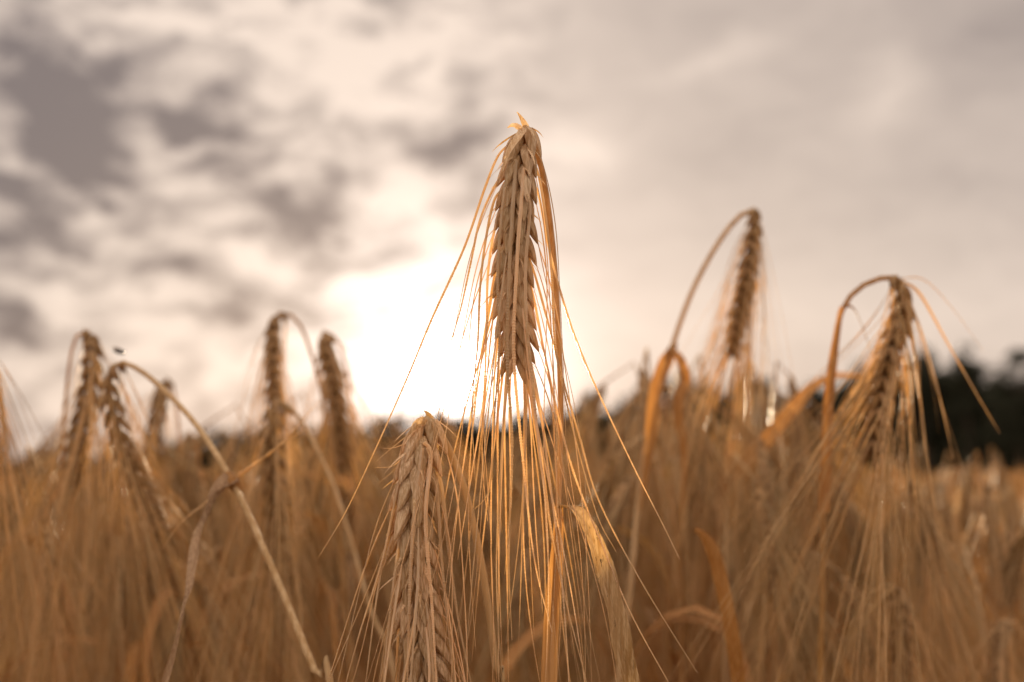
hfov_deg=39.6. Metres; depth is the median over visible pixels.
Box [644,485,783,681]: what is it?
barley plant
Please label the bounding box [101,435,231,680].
barley plant
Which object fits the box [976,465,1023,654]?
barley plant
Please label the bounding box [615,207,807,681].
barley plant
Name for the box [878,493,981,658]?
barley plant
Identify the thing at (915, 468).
barley plant
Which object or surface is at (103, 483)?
barley plant
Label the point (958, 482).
barley plant
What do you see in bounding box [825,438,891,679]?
barley plant
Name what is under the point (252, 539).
barley plant
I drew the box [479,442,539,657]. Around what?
barley plant
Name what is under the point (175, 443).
tree
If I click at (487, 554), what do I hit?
barley plant
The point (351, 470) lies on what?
barley plant
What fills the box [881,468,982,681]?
barley plant
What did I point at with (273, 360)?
barley plant
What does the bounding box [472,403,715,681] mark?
barley plant
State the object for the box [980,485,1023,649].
barley plant
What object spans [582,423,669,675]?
barley plant
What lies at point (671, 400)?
barley plant
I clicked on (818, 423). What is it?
barley plant
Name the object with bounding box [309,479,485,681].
barley plant
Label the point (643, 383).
barley plant
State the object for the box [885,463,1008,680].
barley plant
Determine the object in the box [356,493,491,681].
barley plant
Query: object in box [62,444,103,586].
barley plant
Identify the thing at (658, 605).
barley plant
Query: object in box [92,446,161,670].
barley plant
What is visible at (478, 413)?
tree
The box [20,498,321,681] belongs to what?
barley plant
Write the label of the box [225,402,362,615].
barley plant
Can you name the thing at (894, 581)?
barley plant
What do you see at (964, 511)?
barley plant
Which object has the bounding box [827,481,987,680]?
barley plant
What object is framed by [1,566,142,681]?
barley plant
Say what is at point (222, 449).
barley plant
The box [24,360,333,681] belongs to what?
barley plant
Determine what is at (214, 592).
barley plant
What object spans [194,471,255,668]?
barley plant
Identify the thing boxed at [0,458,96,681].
barley plant
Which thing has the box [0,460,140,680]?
barley plant
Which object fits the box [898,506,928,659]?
barley plant
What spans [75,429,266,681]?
barley plant
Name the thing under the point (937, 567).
barley plant
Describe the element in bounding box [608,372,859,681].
barley plant
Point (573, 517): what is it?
barley plant
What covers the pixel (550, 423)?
tree
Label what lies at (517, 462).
barley plant
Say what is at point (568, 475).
barley plant
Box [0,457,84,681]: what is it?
barley plant
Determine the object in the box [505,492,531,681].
barley plant
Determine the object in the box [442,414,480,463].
tree
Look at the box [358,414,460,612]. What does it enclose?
barley plant
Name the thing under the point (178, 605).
barley plant
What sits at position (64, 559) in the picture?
barley plant
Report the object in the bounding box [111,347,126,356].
fly
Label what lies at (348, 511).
barley plant
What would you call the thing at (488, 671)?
barley plant
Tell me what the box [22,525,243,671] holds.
barley plant
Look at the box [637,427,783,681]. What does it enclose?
barley plant
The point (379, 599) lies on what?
barley plant
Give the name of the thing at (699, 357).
barley plant
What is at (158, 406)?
barley plant
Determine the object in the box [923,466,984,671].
barley plant
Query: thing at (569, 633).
barley plant
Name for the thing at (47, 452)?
barley plant
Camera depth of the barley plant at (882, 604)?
1.60 m
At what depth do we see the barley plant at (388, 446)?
1.20 m
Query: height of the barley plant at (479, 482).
0.824 m
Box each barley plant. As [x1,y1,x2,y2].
[0,329,213,681]
[0,361,134,681]
[0,419,90,673]
[0,430,84,655]
[0,438,128,681]
[0,440,72,624]
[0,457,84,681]
[0,458,27,680]
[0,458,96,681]
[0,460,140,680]
[0,463,237,674]
[0,522,166,681]
[0,557,43,681]
[1,446,113,681]
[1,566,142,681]
[2,537,203,680]
[4,377,236,681]
[4,429,119,648]
[5,476,75,681]
[7,473,161,671]
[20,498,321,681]
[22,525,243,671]
[23,459,123,673]
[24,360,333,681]
[32,444,131,669]
[37,486,256,680]
[61,525,151,680]
[62,441,128,604]
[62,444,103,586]
[67,436,252,596]
[68,460,167,681]
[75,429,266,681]
[76,459,130,673]
[79,504,240,681]
[89,476,247,681]
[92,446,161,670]
[100,431,214,681]
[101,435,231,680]
[101,474,209,675]
[105,545,227,681]
[116,478,245,681]
[118,598,196,681]
[123,560,295,681]
[126,448,306,681]
[130,404,345,563]
[131,398,394,681]
[151,467,202,681]
[166,459,261,664]
[169,493,250,680]
[173,455,263,681]
[184,454,376,681]
[186,418,383,660]
[187,505,357,681]
[192,455,263,679]
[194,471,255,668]
[198,497,396,681]
[198,506,233,671]
[202,426,259,679]
[205,312,352,681]
[208,495,391,681]
[219,469,257,678]
[223,421,338,583]
[224,455,385,645]
[225,391,315,565]
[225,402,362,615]
[240,447,369,584]
[240,551,333,681]
[242,330,514,681]
[242,452,363,681]
[247,489,397,681]
[251,531,372,681]
[252,457,368,681]
[265,464,388,681]
[270,520,400,681]
[278,449,370,679]
[278,521,490,673]
[284,473,481,681]
[289,425,436,630]
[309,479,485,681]
[310,529,391,681]
[318,479,482,681]
[319,112,697,681]
[319,440,460,669]
[320,421,480,681]
[323,461,544,678]
[327,410,504,681]
[329,467,446,678]
[335,385,493,675]
[342,451,550,667]
[342,506,478,676]
[343,422,517,680]
[348,442,396,680]
[351,434,397,671]
[353,432,473,681]
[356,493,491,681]
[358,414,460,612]
[359,446,396,665]
[362,567,464,680]
[363,536,478,681]
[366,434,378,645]
[377,451,504,679]
[384,538,533,681]
[388,482,596,681]
[430,479,607,681]
[436,403,578,681]
[443,414,577,680]
[446,451,605,681]
[447,520,753,681]
[453,482,655,681]
[460,510,493,678]
[462,486,656,676]
[465,431,595,679]
[468,486,683,677]
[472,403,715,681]
[476,432,684,681]
[477,425,534,681]
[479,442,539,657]
[490,444,561,681]
[491,455,683,681]
[495,450,655,681]
[497,465,679,681]
[499,362,773,672]
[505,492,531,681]
[508,486,582,655]
[511,451,591,681]
[517,426,601,680]
[530,521,602,681]
[540,391,670,601]
[540,446,609,681]
[540,455,647,681]
[540,461,598,681]
[547,392,608,681]
[547,411,707,681]
[563,395,793,681]
[563,398,655,599]
[566,417,702,681]
[575,467,660,681]
[577,455,710,679]
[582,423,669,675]
[584,348,744,680]
[607,464,684,681]
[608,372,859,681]
[614,382,912,677]
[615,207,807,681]
[622,459,657,676]
[629,396,906,641]
[635,389,913,660]
[635,392,717,621]
[636,435,732,658]
[637,275,1020,681]
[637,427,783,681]
[637,541,852,681]
[641,369,699,681]
[641,495,697,681]
[642,354,768,681]
[643,361,867,681]
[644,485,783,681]
[645,388,768,657]
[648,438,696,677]
[649,557,772,681]
[657,385,816,681]
[674,404,888,681]
[675,419,875,681]
[677,500,807,681]
[681,560,699,673]
[684,524,806,679]
[686,428,896,681]
[689,422,749,681]
[694,527,745,681]
[696,553,929,681]
[697,433,787,681]
[698,389,834,681]
[702,427,884,681]
[705,445,788,681]
[705,452,892,681]
[716,424,840,681]
[724,436,893,681]
[731,393,770,673]
[733,363,835,587]
[737,379,908,681]
[740,539,869,681]
[749,456,959,681]
[751,527,883,678]
[752,387,860,675]
[763,399,911,681]
[767,505,874,681]
[773,510,872,666]
[783,480,969,681]
[803,551,961,681]
[824,455,927,681]
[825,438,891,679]
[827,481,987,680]
[832,583,971,681]
[837,478,920,681]
[850,454,955,678]
[865,486,988,681]
[867,503,908,646]
[870,488,1023,680]
[871,506,935,668]
[873,455,1023,681]
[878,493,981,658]
[879,443,926,579]
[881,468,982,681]
[881,503,928,681]
[883,466,1020,614]
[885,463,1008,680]
[887,451,974,574]
[890,468,1019,681]
[890,529,1023,681]
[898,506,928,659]
[901,489,1023,681]
[910,451,1020,676]
[911,544,986,681]
[913,479,987,677]
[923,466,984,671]
[925,472,1023,681]
[929,446,1022,667]
[939,618,1023,681]
[950,513,1023,676]
[957,503,987,676]
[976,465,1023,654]
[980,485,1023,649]
[1002,497,1023,666]
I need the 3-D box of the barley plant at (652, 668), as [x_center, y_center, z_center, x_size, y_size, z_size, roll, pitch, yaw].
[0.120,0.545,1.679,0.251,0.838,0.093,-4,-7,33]
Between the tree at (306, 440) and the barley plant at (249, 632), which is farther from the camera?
the tree at (306, 440)
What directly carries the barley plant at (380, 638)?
on the ground
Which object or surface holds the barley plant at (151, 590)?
on the ground
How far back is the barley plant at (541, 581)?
1.49 m
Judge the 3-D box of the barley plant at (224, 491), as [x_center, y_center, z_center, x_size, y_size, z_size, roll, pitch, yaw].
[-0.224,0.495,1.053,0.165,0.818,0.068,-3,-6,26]
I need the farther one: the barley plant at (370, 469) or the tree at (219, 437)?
the tree at (219, 437)
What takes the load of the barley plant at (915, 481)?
on the ground
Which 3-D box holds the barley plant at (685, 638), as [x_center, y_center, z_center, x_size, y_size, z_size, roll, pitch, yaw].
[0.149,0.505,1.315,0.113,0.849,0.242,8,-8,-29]
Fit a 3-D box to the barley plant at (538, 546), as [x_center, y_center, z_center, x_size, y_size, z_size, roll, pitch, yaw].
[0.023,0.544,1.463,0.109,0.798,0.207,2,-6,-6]
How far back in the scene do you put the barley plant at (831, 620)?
0.90 m
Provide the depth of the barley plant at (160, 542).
1.08 m
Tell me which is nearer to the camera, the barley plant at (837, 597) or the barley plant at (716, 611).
the barley plant at (716, 611)
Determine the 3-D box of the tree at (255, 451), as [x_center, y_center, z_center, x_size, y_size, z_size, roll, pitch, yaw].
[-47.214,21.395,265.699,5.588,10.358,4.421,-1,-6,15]
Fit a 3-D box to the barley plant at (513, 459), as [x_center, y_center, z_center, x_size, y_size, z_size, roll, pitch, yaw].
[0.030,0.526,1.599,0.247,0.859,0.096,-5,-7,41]
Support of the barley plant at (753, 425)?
on the ground
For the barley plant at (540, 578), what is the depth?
1.18 m
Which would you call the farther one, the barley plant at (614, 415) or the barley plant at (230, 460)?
the barley plant at (614, 415)
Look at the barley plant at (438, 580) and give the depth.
1.22 m
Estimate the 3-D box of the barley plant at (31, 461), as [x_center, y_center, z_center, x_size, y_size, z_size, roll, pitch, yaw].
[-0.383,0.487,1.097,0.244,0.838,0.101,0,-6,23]
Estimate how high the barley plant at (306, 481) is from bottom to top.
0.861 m
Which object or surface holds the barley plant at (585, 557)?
on the ground
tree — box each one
[13,456,24,470]
[158,441,174,469]
[167,440,177,463]
[176,437,208,468]
[203,429,237,464]
[228,429,257,477]
[244,428,261,471]
[294,423,312,466]
[348,419,368,458]
[356,416,393,461]
[379,412,414,462]
[409,409,447,450]
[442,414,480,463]
[462,409,500,470]
[499,409,531,457]
[527,402,566,462]
[568,388,609,465]
[601,394,626,458]
[616,378,677,446]
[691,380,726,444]
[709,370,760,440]
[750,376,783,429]
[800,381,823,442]
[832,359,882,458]
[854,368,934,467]
[885,345,951,478]
[938,342,998,468]
[981,348,1023,471]
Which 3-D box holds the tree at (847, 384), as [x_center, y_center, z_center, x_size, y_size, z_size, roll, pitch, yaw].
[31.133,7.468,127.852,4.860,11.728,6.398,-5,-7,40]
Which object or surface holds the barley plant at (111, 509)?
on the ground
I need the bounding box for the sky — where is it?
[0,0,1023,460]
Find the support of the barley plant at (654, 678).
on the ground
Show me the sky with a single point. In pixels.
(178, 177)
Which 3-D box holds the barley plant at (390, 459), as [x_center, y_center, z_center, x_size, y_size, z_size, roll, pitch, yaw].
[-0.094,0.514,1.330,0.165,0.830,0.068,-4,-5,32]
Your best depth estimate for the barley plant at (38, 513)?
0.96 m
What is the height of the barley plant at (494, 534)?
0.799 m
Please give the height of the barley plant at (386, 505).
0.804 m
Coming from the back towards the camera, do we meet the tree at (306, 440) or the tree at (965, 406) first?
the tree at (306, 440)
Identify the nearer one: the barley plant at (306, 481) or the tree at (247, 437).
the barley plant at (306, 481)
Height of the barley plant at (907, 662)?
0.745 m
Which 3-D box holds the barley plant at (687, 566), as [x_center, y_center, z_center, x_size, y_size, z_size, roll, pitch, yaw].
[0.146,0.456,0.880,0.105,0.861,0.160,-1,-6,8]
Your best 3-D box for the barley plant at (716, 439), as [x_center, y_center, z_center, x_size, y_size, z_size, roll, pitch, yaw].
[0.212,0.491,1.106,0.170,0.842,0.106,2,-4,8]
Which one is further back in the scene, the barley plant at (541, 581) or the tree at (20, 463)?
the tree at (20, 463)
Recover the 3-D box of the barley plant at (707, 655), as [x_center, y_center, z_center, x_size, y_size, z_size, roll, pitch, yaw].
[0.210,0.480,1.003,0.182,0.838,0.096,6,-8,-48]
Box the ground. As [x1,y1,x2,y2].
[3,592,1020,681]
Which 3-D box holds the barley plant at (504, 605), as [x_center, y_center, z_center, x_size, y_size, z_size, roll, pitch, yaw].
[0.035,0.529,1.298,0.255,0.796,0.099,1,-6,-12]
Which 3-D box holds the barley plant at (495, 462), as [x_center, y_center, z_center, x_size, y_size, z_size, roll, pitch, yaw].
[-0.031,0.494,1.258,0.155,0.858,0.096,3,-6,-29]
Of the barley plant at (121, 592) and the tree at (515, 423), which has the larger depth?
the tree at (515, 423)
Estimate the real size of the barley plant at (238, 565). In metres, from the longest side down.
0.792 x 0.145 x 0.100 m
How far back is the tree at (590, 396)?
178.37 m
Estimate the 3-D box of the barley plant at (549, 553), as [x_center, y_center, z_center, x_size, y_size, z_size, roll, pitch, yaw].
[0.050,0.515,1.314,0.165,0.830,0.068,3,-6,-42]
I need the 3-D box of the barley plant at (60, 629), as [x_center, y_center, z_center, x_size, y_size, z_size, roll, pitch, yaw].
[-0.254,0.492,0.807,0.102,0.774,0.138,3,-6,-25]
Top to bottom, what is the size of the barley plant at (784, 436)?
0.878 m
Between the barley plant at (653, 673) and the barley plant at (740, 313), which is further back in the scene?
the barley plant at (653, 673)
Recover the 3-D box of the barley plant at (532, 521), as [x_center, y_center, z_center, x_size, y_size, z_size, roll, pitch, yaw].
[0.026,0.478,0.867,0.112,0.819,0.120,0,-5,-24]
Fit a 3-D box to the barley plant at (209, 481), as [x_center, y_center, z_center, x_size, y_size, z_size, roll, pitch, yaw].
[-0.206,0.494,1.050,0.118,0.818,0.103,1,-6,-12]
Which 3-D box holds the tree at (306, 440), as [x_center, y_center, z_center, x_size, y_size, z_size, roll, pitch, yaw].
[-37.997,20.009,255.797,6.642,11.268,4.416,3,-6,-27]
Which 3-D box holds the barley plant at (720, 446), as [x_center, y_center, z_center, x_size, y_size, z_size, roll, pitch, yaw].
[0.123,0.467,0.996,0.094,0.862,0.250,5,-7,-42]
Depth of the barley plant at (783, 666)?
1.06 m
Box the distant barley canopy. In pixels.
[0,469,1012,638]
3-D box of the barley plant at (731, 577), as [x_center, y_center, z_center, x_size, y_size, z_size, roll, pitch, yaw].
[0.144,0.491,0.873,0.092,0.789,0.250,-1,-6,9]
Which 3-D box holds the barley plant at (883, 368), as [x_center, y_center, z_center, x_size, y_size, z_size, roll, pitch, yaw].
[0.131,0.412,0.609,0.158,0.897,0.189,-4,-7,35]
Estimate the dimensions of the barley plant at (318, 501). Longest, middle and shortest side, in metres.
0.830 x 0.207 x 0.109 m
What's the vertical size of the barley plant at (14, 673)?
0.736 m
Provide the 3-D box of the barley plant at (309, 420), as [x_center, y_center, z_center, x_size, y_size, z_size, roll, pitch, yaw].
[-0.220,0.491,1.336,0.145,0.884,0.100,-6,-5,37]
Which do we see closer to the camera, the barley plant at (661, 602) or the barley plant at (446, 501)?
the barley plant at (661, 602)
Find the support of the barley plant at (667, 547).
on the ground
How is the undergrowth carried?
on the ground
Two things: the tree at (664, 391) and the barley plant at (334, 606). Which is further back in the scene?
the tree at (664, 391)
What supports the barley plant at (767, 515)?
on the ground
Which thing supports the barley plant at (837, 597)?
on the ground
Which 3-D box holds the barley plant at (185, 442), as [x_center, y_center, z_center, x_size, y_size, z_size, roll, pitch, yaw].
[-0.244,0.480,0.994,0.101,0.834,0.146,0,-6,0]
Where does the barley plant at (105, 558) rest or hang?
on the ground
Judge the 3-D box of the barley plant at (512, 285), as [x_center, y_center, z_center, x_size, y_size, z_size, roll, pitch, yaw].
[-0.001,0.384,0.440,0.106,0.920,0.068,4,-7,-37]
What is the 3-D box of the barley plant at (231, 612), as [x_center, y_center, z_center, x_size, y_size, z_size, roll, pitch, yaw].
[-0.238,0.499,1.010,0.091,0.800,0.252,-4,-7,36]
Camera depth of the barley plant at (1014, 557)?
0.94 m
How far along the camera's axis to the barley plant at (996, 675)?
0.81 m
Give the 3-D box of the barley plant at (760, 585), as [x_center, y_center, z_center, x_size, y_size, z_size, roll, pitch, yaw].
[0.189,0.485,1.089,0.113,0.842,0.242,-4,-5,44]
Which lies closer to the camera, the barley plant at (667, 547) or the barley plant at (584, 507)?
the barley plant at (667, 547)
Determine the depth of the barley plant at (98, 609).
1.09 m
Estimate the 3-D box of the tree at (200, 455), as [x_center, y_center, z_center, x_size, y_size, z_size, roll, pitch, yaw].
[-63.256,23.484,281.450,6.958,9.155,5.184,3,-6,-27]
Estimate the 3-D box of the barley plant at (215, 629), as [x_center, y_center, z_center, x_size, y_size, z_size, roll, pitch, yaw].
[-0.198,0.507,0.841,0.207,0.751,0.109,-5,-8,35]
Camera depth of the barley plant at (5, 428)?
0.67 m
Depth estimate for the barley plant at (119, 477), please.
1.35 m
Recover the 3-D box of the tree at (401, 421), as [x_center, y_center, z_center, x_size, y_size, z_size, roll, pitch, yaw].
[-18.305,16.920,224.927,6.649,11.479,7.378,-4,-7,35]
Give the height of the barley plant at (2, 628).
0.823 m
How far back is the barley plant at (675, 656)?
0.98 m
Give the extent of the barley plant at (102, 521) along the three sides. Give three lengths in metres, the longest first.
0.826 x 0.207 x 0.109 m
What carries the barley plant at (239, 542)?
on the ground
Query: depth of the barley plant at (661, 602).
0.86 m
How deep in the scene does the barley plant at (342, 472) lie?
1.32 m
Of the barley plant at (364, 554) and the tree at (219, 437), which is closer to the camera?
the barley plant at (364, 554)
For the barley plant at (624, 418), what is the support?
on the ground
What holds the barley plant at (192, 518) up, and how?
on the ground
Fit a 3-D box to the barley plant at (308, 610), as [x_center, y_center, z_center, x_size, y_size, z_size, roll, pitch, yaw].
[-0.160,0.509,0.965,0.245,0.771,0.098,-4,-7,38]
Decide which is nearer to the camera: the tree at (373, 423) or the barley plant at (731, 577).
the barley plant at (731, 577)
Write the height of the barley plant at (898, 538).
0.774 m
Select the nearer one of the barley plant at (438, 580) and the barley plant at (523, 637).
the barley plant at (523, 637)
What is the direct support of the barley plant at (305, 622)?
on the ground
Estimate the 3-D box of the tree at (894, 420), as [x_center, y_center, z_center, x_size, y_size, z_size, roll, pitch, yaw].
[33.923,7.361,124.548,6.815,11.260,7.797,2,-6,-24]
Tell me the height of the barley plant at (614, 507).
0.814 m
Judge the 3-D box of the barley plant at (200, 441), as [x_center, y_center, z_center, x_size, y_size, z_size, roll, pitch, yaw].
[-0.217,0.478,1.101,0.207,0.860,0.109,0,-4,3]
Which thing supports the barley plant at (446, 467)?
on the ground
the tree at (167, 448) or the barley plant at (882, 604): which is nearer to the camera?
the barley plant at (882, 604)
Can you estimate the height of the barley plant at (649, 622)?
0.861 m
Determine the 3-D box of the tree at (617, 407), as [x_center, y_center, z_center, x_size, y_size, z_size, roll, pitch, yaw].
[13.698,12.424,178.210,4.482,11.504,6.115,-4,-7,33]
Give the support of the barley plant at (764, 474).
on the ground
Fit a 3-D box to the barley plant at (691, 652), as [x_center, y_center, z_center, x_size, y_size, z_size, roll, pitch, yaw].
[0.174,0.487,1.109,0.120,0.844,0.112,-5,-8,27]
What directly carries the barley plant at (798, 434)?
on the ground
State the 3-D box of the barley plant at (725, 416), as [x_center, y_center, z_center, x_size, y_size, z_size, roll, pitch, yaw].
[0.188,0.467,1.054,0.251,0.873,0.097,-2,-6,17]
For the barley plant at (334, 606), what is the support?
on the ground
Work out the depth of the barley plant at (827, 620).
1.22 m
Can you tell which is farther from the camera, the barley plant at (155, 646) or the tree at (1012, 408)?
the tree at (1012, 408)
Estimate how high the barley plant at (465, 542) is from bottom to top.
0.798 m
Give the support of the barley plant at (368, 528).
on the ground
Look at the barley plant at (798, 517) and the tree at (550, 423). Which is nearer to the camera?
the barley plant at (798, 517)
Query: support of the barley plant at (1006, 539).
on the ground
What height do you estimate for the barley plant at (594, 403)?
0.896 m
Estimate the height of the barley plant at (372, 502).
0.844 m
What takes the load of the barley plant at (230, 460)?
on the ground
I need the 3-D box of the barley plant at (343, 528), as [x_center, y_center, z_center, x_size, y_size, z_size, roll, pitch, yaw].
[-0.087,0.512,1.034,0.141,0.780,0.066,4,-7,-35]
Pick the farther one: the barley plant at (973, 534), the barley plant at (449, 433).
the barley plant at (449, 433)
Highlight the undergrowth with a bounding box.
[0,369,1023,479]
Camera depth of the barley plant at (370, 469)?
1.18 m
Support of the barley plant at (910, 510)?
on the ground
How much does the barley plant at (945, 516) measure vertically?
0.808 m
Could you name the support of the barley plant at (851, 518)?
on the ground
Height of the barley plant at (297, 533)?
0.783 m
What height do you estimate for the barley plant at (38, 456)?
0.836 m
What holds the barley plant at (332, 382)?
on the ground
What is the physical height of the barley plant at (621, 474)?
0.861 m
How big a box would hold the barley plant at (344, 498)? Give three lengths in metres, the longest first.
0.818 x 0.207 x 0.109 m
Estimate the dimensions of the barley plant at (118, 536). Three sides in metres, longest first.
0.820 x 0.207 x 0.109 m
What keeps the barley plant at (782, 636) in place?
on the ground
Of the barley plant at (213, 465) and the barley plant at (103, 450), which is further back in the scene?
the barley plant at (103, 450)
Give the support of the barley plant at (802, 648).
on the ground
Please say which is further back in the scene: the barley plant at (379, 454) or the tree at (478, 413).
the tree at (478, 413)
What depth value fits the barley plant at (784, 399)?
1.04 m
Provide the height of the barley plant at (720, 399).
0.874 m
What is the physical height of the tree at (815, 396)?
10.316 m
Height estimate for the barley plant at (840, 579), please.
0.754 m
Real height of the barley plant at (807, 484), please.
0.859 m
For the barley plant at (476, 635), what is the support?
on the ground
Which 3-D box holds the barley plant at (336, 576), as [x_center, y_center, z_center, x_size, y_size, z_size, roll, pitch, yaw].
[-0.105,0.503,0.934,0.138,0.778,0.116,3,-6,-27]
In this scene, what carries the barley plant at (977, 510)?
on the ground
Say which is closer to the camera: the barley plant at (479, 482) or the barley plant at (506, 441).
the barley plant at (479, 482)
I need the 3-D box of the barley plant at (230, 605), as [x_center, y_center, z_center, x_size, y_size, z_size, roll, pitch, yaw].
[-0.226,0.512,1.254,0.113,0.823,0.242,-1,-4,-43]
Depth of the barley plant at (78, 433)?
0.78 m
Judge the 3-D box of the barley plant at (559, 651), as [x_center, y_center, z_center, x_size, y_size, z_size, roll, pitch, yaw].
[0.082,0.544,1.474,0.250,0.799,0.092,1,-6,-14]
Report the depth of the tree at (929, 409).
122.11 m
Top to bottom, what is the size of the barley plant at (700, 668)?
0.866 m
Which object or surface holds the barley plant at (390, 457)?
on the ground
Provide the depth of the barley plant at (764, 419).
1.05 m
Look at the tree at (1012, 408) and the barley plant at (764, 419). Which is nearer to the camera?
the barley plant at (764, 419)
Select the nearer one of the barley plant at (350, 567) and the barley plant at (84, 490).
the barley plant at (350, 567)
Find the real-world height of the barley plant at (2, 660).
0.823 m
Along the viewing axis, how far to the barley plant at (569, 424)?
1.46 m
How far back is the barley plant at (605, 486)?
0.85 m
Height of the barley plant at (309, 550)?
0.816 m
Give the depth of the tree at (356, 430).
241.78 m
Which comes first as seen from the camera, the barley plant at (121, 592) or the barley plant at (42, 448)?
the barley plant at (121, 592)
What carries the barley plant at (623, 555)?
on the ground
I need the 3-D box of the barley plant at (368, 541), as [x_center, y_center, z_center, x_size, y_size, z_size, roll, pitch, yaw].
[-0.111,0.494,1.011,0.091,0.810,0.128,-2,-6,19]
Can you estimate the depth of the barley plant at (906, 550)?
1.48 m
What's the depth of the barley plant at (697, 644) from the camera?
1.44 m
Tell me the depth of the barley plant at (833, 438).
1.14 m
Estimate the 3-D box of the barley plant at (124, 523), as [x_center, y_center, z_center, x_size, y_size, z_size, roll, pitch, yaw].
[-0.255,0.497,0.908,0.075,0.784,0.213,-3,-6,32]
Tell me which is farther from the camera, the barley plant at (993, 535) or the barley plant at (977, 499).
the barley plant at (977, 499)
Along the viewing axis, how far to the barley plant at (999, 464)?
1.59 m
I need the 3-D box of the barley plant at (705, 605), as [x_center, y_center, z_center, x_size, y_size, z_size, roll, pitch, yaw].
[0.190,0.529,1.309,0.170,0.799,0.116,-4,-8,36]
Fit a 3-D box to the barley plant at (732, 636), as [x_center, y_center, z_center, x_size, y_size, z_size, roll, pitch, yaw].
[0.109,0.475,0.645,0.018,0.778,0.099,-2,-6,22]
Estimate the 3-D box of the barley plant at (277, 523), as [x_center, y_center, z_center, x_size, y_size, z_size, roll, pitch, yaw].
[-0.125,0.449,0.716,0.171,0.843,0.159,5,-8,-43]
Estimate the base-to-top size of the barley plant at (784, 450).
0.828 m
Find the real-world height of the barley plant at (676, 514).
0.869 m
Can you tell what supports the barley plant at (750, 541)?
on the ground
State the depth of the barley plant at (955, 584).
0.89 m
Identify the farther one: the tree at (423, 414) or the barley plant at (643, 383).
the tree at (423, 414)
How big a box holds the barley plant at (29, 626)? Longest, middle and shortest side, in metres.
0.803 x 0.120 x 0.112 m
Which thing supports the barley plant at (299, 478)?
on the ground
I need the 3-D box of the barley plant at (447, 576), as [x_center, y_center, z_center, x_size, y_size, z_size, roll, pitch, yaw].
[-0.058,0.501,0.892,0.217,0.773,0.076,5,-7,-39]
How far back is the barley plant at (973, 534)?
1.01 m
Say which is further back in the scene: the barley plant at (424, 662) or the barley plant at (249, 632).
the barley plant at (249, 632)
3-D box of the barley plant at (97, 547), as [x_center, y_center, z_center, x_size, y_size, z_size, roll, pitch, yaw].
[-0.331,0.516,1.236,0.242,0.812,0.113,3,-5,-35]
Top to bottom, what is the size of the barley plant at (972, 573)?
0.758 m
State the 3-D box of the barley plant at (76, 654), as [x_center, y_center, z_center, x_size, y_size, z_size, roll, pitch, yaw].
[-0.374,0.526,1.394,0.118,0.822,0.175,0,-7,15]
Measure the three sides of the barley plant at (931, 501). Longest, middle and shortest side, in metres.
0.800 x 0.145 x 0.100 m
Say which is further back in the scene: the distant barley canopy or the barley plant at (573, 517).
the distant barley canopy
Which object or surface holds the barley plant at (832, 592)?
on the ground

